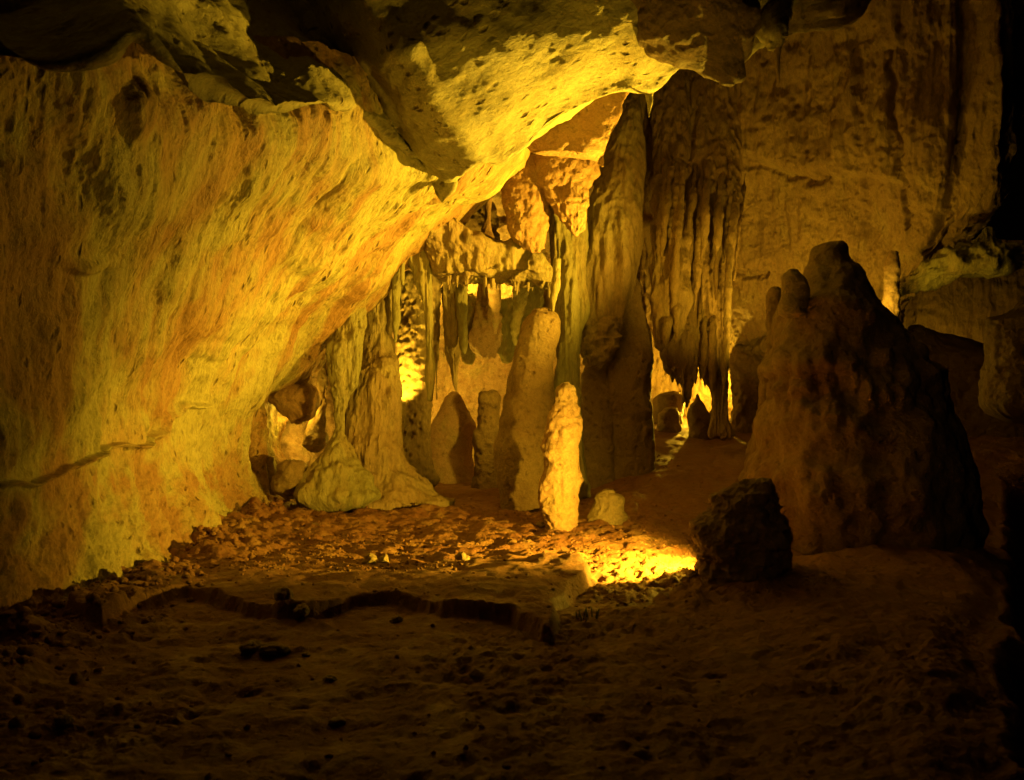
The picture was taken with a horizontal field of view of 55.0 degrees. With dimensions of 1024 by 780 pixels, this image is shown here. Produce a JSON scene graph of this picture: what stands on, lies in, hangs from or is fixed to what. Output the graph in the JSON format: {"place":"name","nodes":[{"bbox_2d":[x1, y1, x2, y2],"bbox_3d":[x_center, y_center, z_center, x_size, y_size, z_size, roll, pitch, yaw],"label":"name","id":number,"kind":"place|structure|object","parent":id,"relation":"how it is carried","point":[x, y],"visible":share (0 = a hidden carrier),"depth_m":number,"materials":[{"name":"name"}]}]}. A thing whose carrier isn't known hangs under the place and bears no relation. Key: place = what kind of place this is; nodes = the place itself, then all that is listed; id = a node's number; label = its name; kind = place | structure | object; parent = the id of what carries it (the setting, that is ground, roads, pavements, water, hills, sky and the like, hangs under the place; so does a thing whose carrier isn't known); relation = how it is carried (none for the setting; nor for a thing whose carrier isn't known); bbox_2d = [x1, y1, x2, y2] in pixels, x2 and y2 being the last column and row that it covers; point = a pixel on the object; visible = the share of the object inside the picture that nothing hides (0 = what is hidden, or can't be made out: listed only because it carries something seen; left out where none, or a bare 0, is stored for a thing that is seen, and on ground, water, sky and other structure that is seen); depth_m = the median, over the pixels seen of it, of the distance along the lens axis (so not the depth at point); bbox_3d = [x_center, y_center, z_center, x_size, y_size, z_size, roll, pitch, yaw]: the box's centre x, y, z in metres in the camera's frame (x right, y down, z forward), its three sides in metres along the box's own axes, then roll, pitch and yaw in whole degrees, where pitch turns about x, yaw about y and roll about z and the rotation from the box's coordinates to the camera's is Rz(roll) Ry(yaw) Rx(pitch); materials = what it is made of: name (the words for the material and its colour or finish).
{"place":"outdoors","nodes":[
{"label":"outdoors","id":0,"kind":"place"},
{"bbox_2d":[0,0,530,613],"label":"wall","id":1,"kind":"structure","parent":0,"point":[188,280],"depth_m":7.49,"materials":[{"name":"stone"}]},
{"bbox_2d":[268,372,319,424],"bbox_3d":[-2.994,-0.190,13.620,0.680,1.333,0.731,0,0,0],"label":"hanging rock","id":2,"kind":"object","parent":1,"relation":"hanging from","point":[296,403],"visible":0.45,"depth_m":13.35,"materials":[{"name":"orange stone"}]},
{"bbox_2d":[501,153,549,252],"bbox_3d":[0.178,-2.649,12.836,0.776,1.802,0.901,0,0,0],"label":"hanging rock","id":3,"kind":"object","parent":1,"relation":"hanging from","point":[526,204],"visible":0.59,"depth_m":12.47,"materials":[{"name":"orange stone"}]},
{"bbox_2d":[0,0,870,182],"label":"ceiling","id":4,"kind":"structure","parent":0,"point":[460,88],"depth_m":8.32,"materials":[{"name":"stone"}]},
{"bbox_2d":[391,269,400,342],"bbox_3d":[-1.526,-1.512,13.002,0.159,1.785,0.146,0,0,0],"label":"stalactite","id":5,"kind":"object","parent":4,"relation":"hanging from","point":[396,294],"visible":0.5,"depth_m":12.96},
{"bbox_2d":[400,261,404,284],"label":"stalactite","id":6,"kind":"object","parent":4,"relation":"hanging from","point":[402,273],"visible":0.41,"depth_m":12.88},
{"bbox_2d":[432,179,457,201],"bbox_3d":[-0.717,-2.127,10.005,0.328,0.440,0.141,0,0,0],"label":"stalactite","id":7,"kind":"object","parent":4,"relation":"hanging from","point":[443,191],"visible":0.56,"depth_m":9.97,"materials":[{"name":"stone"}]},
{"bbox_2d":[534,154,599,236],"bbox_3d":[0.746,-2.790,12.839,1.044,1.714,1.138,0,0,0],"label":"hanging rock","id":8,"kind":"object","parent":4,"relation":"hanging from","point":[565,184],"visible":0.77,"depth_m":12.40,"materials":[{"name":"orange stone"}]},
{"bbox_2d":[527,92,628,166],"bbox_3d":[0.844,-3.126,11.313,1.305,1.167,0.476,0,0,-27],"label":"hanging rock","id":9,"kind":"object","parent":4,"relation":"hanging from","point":[585,132],"visible":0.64,"depth_m":11.18,"materials":[{"name":"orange stone"}]},
{"bbox_2d":[580,92,646,359],"bbox_3d":[1.542,-2.390,13.633,0.762,4.034,1.454,0,0,34],"label":"stone curtain","id":10,"kind":"object","parent":4,"relation":"hanging from","point":[615,226],"visible":0.77,"depth_m":13.27,"materials":[{"name":"stone"}]},
{"bbox_2d":[645,92,653,116],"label":"stalactite","id":11,"kind":"object","parent":4,"relation":"hanging from","point":[649,98],"visible":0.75,"depth_m":9.78,"materials":[{"name":"stone"}]},
{"bbox_2d":[631,0,761,86],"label":"hanging rock","id":12,"kind":"object","parent":4,"relation":"hanging from","point":[712,39],"visible":0.96,"depth_m":8.92,"materials":[{"name":"brown stone"}]},
{"bbox_2d":[683,70,746,440],"bbox_3d":[3.011,-2.143,14.316,0.994,5.716,1.870,0,0,17],"label":"drapery","id":13,"kind":"object","parent":4,"relation":"hanging from","point":[715,194],"visible":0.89,"depth_m":13.79,"materials":[{"name":"brown stone"}]},
{"bbox_2d":[659,303,697,406],"bbox_3d":[2.513,-0.713,14.045,0.514,1.915,0.966,0,0,33],"label":"drapery","id":14,"kind":"object","parent":13,"relation":"hanging from","point":[679,359],"visible":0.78,"depth_m":13.71,"materials":[{"name":"brown stone"}]},
{"bbox_2d":[756,0,793,51],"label":"hanging rock","id":15,"kind":"object","parent":4,"relation":"hanging from","point":[772,34],"visible":0.85,"depth_m":9.54,"materials":[{"name":"stone"}]},
{"bbox_2d":[773,45,782,81],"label":"stalactite","id":16,"kind":"object","parent":15,"relation":"hanging from","point":[777,52],"visible":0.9,"depth_m":9.58},
{"bbox_2d":[788,0,853,35],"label":"hanging rock","id":17,"kind":"object","parent":4,"relation":"hanging from","point":[825,10],"visible":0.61,"depth_m":9.97,"materials":[{"name":"stone"}]},
{"bbox_2d":[287,135,610,461],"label":"wall","id":18,"kind":"structure","parent":0,"point":[477,376],"depth_m":17.36,"materials":[{"name":"stone"}]},
{"bbox_2d":[302,360,328,452],"bbox_3d":[-2.787,0.082,14.294,0.338,1.649,0.488,0,0,29],"label":"hanging rock","id":19,"kind":"object","parent":18,"relation":"hanging from","point":[316,438],"visible":0.66,"depth_m":14.15,"materials":[{"name":"stone"}]},
{"bbox_2d":[460,293,476,364],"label":"hanging rock","id":20,"kind":"object","parent":18,"relation":"hanging from","point":[468,357],"visible":0.38,"depth_m":15.81,"materials":[{"name":"brown stone"}]},
{"bbox_2d":[464,202,499,239],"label":"hanging rock","id":21,"kind":"object","parent":18,"relation":"hanging from","point":[475,222],"visible":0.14,"depth_m":14.27,"materials":[{"name":"brown stone"}]},
{"bbox_2d":[468,284,502,358],"bbox_3d":[-0.423,-1.229,15.701,0.562,1.484,0.360,0,0,0],"label":"hanging rock","id":22,"kind":"object","parent":18,"relation":"hanging from","point":[484,341],"visible":0.62,"depth_m":15.60,"materials":[{"name":"brown stone"}]},
{"bbox_2d":[487,283,501,333],"bbox_3d":[-0.262,-1.262,14.763,0.209,0.823,0.503,0,0,0],"label":"stalactite","id":23,"kind":"object","parent":18,"relation":"hanging from","point":[494,296],"visible":0.79,"depth_m":14.75},
{"bbox_2d":[497,297,513,363],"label":"hanging rock","id":24,"kind":"object","parent":18,"relation":"hanging from","point":[505,352],"visible":0.66,"depth_m":15.72,"materials":[{"name":"brown stone"}]},
{"bbox_2d":[514,286,543,349],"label":"hanging rock","id":25,"kind":"object","parent":18,"relation":"hanging from","point":[535,298],"visible":0.2,"depth_m":15.50,"materials":[{"name":"brown stone"}]},
{"bbox_2d":[0,602,939,779],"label":"gravel","id":26,"kind":"structure","parent":0,"point":[209,774],"depth_m":4.39,"materials":[{"name":"stone"}]},
{"bbox_2d":[0,416,1023,779],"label":"floor","id":27,"kind":"structure","parent":0,"point":[952,614],"depth_m":5.54,"materials":[{"name":"stone"}]},
{"bbox_2d":[54,714,73,727],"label":"stone","id":28,"kind":"object","parent":27,"relation":"on","point":[60,721],"visible":1,"depth_m":4.44,"materials":[{"name":"brown stone"}]},
{"bbox_2d":[0,496,331,738],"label":"gravel","id":29,"kind":"structure","parent":27,"relation":"on","point":[23,625],"depth_m":6.41,"materials":[{"name":"stone"}]},
{"bbox_2d":[239,639,261,655],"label":"stone","id":30,"kind":"object","parent":27,"relation":"on","point":[249,647],"visible":0.88,"depth_m":5.62,"materials":[{"name":"brown stone"}]},
{"bbox_2d":[249,403,269,494],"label":"buttress","id":31,"kind":"structure","parent":27,"relation":"on","point":[258,450],"depth_m":12.88,"materials":[{"name":"stone"}]},
{"bbox_2d":[267,456,276,494],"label":"stalagmite","id":32,"kind":"object","parent":27,"relation":"on","point":[270,467],"visible":0.79,"depth_m":12.87,"materials":[{"name":"brown stone"}]},
{"bbox_2d":[258,642,290,656],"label":"stone","id":33,"kind":"object","parent":27,"relation":"on","point":[273,649],"visible":1,"depth_m":5.60,"materials":[{"name":"brown stone"}]},
{"bbox_2d":[274,586,293,600],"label":"stone","id":34,"kind":"object","parent":27,"relation":"on","point":[284,593],"visible":0.62,"depth_m":6.43,"materials":[{"name":"brown stone"}]},
{"bbox_2d":[271,459,307,500],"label":"boulder","id":35,"kind":"object","parent":27,"relation":"on","point":[287,477],"visible":0.87,"depth_m":12.23,"materials":[{"name":"beige stone"}]},
{"bbox_2d":[280,422,315,466],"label":"boulder","id":36,"kind":"object","parent":27,"relation":"on","point":[291,441],"visible":0.27,"depth_m":14.63,"materials":[{"name":"beige stone"}]},
{"bbox_2d":[293,603,309,616],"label":"stone","id":37,"kind":"object","parent":27,"relation":"on","point":[302,610],"visible":1,"depth_m":6.32,"materials":[{"name":"brown stone"}]},
{"bbox_2d":[301,652,310,656],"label":"stone","id":38,"kind":"object","parent":27,"relation":"on","point":[304,654],"visible":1,"depth_m":5.60,"materials":[{"name":"brown stone"}]},
{"bbox_2d":[322,674,337,681],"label":"stone","id":39,"kind":"object","parent":27,"relation":"on","point":[329,678],"visible":1,"depth_m":5.07,"materials":[{"name":"brown stone"}]},
{"bbox_2d":[328,716,345,725],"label":"stone","id":40,"kind":"object","parent":27,"relation":"on","point":[337,721],"visible":1,"depth_m":4.45,"materials":[{"name":"brown stone"}]},
{"bbox_2d":[293,307,380,512],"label":"column","id":41,"kind":"structure","parent":27,"relation":"on","point":[337,476],"depth_m":12.33,"materials":[{"name":"beige stone"}]},
{"bbox_2d":[309,343,324,361],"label":"stalactite","id":42,"kind":"object","parent":41,"relation":"hanging from","point":[314,353],"visible":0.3,"depth_m":12.77,"materials":[{"name":"stone"}]},
{"bbox_2d":[362,553,376,563],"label":"stone","id":43,"kind":"object","parent":27,"relation":"on","point":[370,558],"visible":0.77,"depth_m":8.44,"materials":[{"name":"beige stone"}]},
{"bbox_2d":[295,290,454,512],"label":"column","id":44,"kind":"structure","parent":27,"relation":"on","point":[373,423],"depth_m":12.68,"materials":[{"name":"beige stone"}]},
{"bbox_2d":[378,554,388,562],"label":"stone","id":45,"kind":"object","parent":27,"relation":"on","point":[383,559],"visible":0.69,"depth_m":8.51,"materials":[{"name":"beige stone"}]},
{"bbox_2d":[389,615,403,622],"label":"stone","id":46,"kind":"object","parent":27,"relation":"on","point":[396,618],"visible":0.99,"depth_m":6.32,"materials":[{"name":"brown stone"}]},
{"bbox_2d":[396,270,439,486],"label":"column","id":47,"kind":"structure","parent":27,"relation":"on","point":[417,405],"depth_m":14.01,"materials":[{"name":"beige stone"}]},
{"bbox_2d":[430,391,475,483],"bbox_3d":[-0.932,0.797,15.399,0.848,1.557,0.683,0,0,0],"label":"stalagmite","id":48,"kind":"object","parent":27,"relation":"on","point":[453,426],"visible":0.75,"depth_m":15.17,"materials":[{"name":"brown stone"}]},
{"bbox_2d":[454,552,469,560],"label":"stone","id":49,"kind":"object","parent":27,"relation":"on","point":[461,556],"visible":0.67,"depth_m":8.16,"materials":[{"name":"beige stone"}]},
{"bbox_2d":[240,450,708,608],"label":"gravel","id":50,"kind":"structure","parent":27,"relation":"on","point":[455,568],"depth_m":8.93,"materials":[{"name":"brown gravel"}]},
{"bbox_2d":[471,389,500,488],"bbox_3d":[-0.355,0.784,14.605,0.518,1.587,0.446,0,0,0],"label":"stalagmite","id":51,"kind":"object","parent":27,"relation":"on","point":[485,432],"visible":0.72,"depth_m":14.46,"materials":[{"name":"brown stone"}]},
{"bbox_2d":[493,307,560,512],"bbox_3d":[0.192,0.295,12.588,0.866,2.718,0.712,0,0,0],"label":"stalagmite","id":52,"kind":"object","parent":27,"relation":"on","point":[528,403],"visible":0.79,"depth_m":12.34,"materials":[{"name":"beige stone"}]},
{"bbox_2d":[536,521,545,527],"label":"stone","id":53,"kind":"object","parent":27,"relation":"on","point":[541,524],"visible":0.56,"depth_m":10.67,"materials":[{"name":"brown stone"}]},
{"bbox_2d":[538,382,583,530],"bbox_3d":[0.517,0.767,10.459,0.489,1.707,0.437,0,0,0],"label":"stalagmite","id":54,"kind":"object","parent":27,"relation":"on","point":[561,480],"visible":0.9,"depth_m":10.31,"materials":[{"name":"beige stone"}]},
{"bbox_2d":[548,205,590,499],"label":"column","id":55,"kind":"structure","parent":27,"relation":"on","point":[572,304],"depth_m":12.93,"materials":[{"name":"beige stone"}]},
{"bbox_2d":[424,217,552,296],"bbox_3d":[-0.309,-1.877,12.978,1.866,1.348,0.768,0,0,-11],"label":"flowstone canopy","id":56,"kind":"object","parent":55,"relation":"attached to","point":[457,252],"visible":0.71,"depth_m":12.77,"materials":[{"name":"beige stone"}]},
{"bbox_2d":[408,251,435,401],"bbox_3d":[-1.228,-1.271,13.121,0.449,2.852,0.449,0,0,0],"label":"stalactite","id":57,"kind":"object","parent":56,"relation":"hanging from","point":[419,266],"visible":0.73,"depth_m":12.96},
{"bbox_2d":[432,271,441,399],"bbox_3d":[-1.014,-0.899,13.386,0.194,2.071,0.359,0,0,-10],"label":"stalactite","id":58,"kind":"object","parent":56,"relation":"hanging from","point":[436,292],"visible":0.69,"depth_m":13.46},
{"bbox_2d":[441,282,460,390],"bbox_3d":[-0.737,-0.981,13.195,0.719,1.990,0.824,0,0,25],"label":"stalactite","id":59,"kind":"object","parent":56,"relation":"hanging from","point":[452,351],"visible":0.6,"depth_m":13.43},
{"bbox_2d":[455,284,467,353],"bbox_3d":[-0.642,-1.177,13.200,0.428,1.379,0.560,0,0,0],"label":"stalactite","id":60,"kind":"object","parent":56,"relation":"hanging from","point":[461,294],"visible":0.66,"depth_m":13.33},
{"bbox_2d":[481,198,494,238],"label":"column","id":61,"kind":"structure","parent":56,"relation":"on","point":[486,229],"depth_m":13.45,"materials":[{"name":"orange stone"}]},
{"bbox_2d":[510,287,528,345],"bbox_3d":[0.150,-1.224,13.767,0.484,1.163,1.218,0,0,0],"label":"stalactite","id":62,"kind":"object","parent":56,"relation":"hanging from","point":[519,301],"visible":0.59,"depth_m":14.14},
{"bbox_2d":[550,258,560,310],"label":"stalactite","id":63,"kind":"object","parent":56,"relation":"hanging from","point":[555,284],"visible":1,"depth_m":12.48},
{"bbox_2d":[581,312,622,367],"bbox_3d":[1.145,-0.791,13.244,0.674,1.003,0.508,0,0,0],"label":"flowstone","id":64,"kind":"object","parent":55,"relation":"attached to","point":[601,337],"visible":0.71,"depth_m":13.07,"materials":[{"name":"brown stone"}]},
{"bbox_2d":[576,607,598,620],"bbox_3d":[0.491,1.470,6.422,0.162,0.088,0.112,0,0,0],"label":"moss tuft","id":65,"kind":"object","parent":27,"relation":"on","point":[596,615],"visible":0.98,"depth_m":6.43,"materials":[{"name":"plant"}]},
{"bbox_2d":[580,363,614,488],"bbox_3d":[1.108,0.620,13.361,0.624,2.283,0.476,0,0,0],"label":"stalagmite","id":66,"kind":"object","parent":27,"relation":"on","point":[597,426],"visible":0.5,"depth_m":13.21,"materials":[{"name":"brown stone"}]},
{"bbox_2d":[587,489,627,524],"bbox_3d":[1.060,1.360,10.916,0.477,0.527,0.399,0,0,0],"label":"stalagmite","id":67,"kind":"object","parent":27,"relation":"on","point":[608,506],"visible":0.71,"depth_m":10.80,"materials":[{"name":"stone"}]},
{"bbox_2d":[606,277,655,479],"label":"column","id":68,"kind":"structure","parent":27,"relation":"on","point":[629,371],"depth_m":13.27,"materials":[{"name":"brown stone"}]},
{"bbox_2d":[652,391,684,423],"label":"stalagmite","id":69,"kind":"object","parent":27,"relation":"on","point":[661,402],"visible":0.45,"depth_m":16.04,"materials":[{"name":"brown stone"}]},
{"bbox_2d":[657,407,681,432],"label":"stalagmite","id":70,"kind":"object","parent":27,"relation":"on","point":[668,419],"visible":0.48,"depth_m":15.30,"materials":[{"name":"brown stone"}]},
{"bbox_2d":[686,569,698,578],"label":"stone","id":71,"kind":"object","parent":27,"relation":"on","point":[690,573],"visible":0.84,"depth_m":7.50,"materials":[{"name":"brown stone"}]},
{"bbox_2d":[687,394,709,439],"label":"stalagmite","id":72,"kind":"object","parent":27,"relation":"on","point":[698,418],"visible":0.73,"depth_m":14.87,"materials":[{"name":"brown stone"}]},
{"bbox_2d":[689,477,792,585],"bbox_3d":[1.733,1.213,7.447,0.888,1.118,0.763,0,0,0],"label":"boulder","id":73,"kind":"object","parent":27,"relation":"on","point":[740,530],"visible":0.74,"depth_m":7.22,"materials":[{"name":"brown stone"}]},
{"bbox_2d":[729,344,762,432],"bbox_3d":[3.760,0.111,15.632,0.790,1.758,1.522,0,0,26],"label":"boulder","id":74,"kind":"object","parent":27,"relation":"on","point":[744,362],"visible":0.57,"depth_m":15.52,"materials":[{"name":"brown stone"}]},
{"bbox_2d":[738,286,780,480],"bbox_3d":[2.827,-0.042,10.584,0.784,2.147,0.658,0,0,0],"label":"stalagmite","id":75,"kind":"object","parent":27,"relation":"on","point":[773,297],"visible":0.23,"depth_m":10.54,"materials":[{"name":"brown stone"}]},
{"bbox_2d":[743,241,989,554],"bbox_3d":[3.284,0.243,9.288,2.243,3.300,1.915,0,0,0],"label":"stalagmite","id":76,"kind":"object","parent":27,"relation":"on","point":[860,434],"visible":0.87,"depth_m":8.71,"materials":[{"name":"brown stone"}]},
{"bbox_2d":[882,250,900,318],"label":"stalagmite","id":77,"kind":"object","parent":27,"relation":"on","point":[891,286],"visible":0.59,"depth_m":11.54,"materials":[{"name":"beige stone"}]},
{"bbox_2d":[907,324,1023,437],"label":"rock slope","id":78,"kind":"structure","parent":27,"relation":"on","point":[960,359],"depth_m":15.11,"materials":[{"name":"brown stone"}]},
{"bbox_2d":[978,295,1023,423],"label":"boulder","id":79,"kind":"object","parent":27,"relation":"on","point":[1001,388],"visible":1,"depth_m":13.75,"materials":[{"name":"brown stone"}]},
{"bbox_2d":[543,0,1023,417],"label":"wall","id":80,"kind":"structure","parent":0,"point":[875,133],"depth_m":13.40,"materials":[{"name":"brown stone"}]},
{"bbox_2d":[648,69,693,352],"bbox_3d":[2.280,-2.751,14.194,0.810,4.478,2.157,0,0,15],"label":"drapery","id":81,"kind":"object","parent":80,"relation":"attached to","point":[672,294],"visible":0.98,"depth_m":13.61,"materials":[{"name":"brown stone"}]},
{"bbox_2d":[899,226,1023,296],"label":"rock ledge","id":82,"kind":"object","parent":80,"relation":"attached to","point":[986,253],"visible":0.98,"depth_m":12.63,"materials":[{"name":"brown stone"}]},
{"bbox_2d":[903,240,1023,342],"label":"wall","id":83,"kind":"structure","parent":0,"point":[963,307],"depth_m":18.96,"materials":[{"name":"brown stone"}]},
{"bbox_2d":[972,116,1023,239],"label":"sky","id":84,"kind":"structure","parent":0,"point":[1007,222],"materials":[{"name":"black"}]}
]}

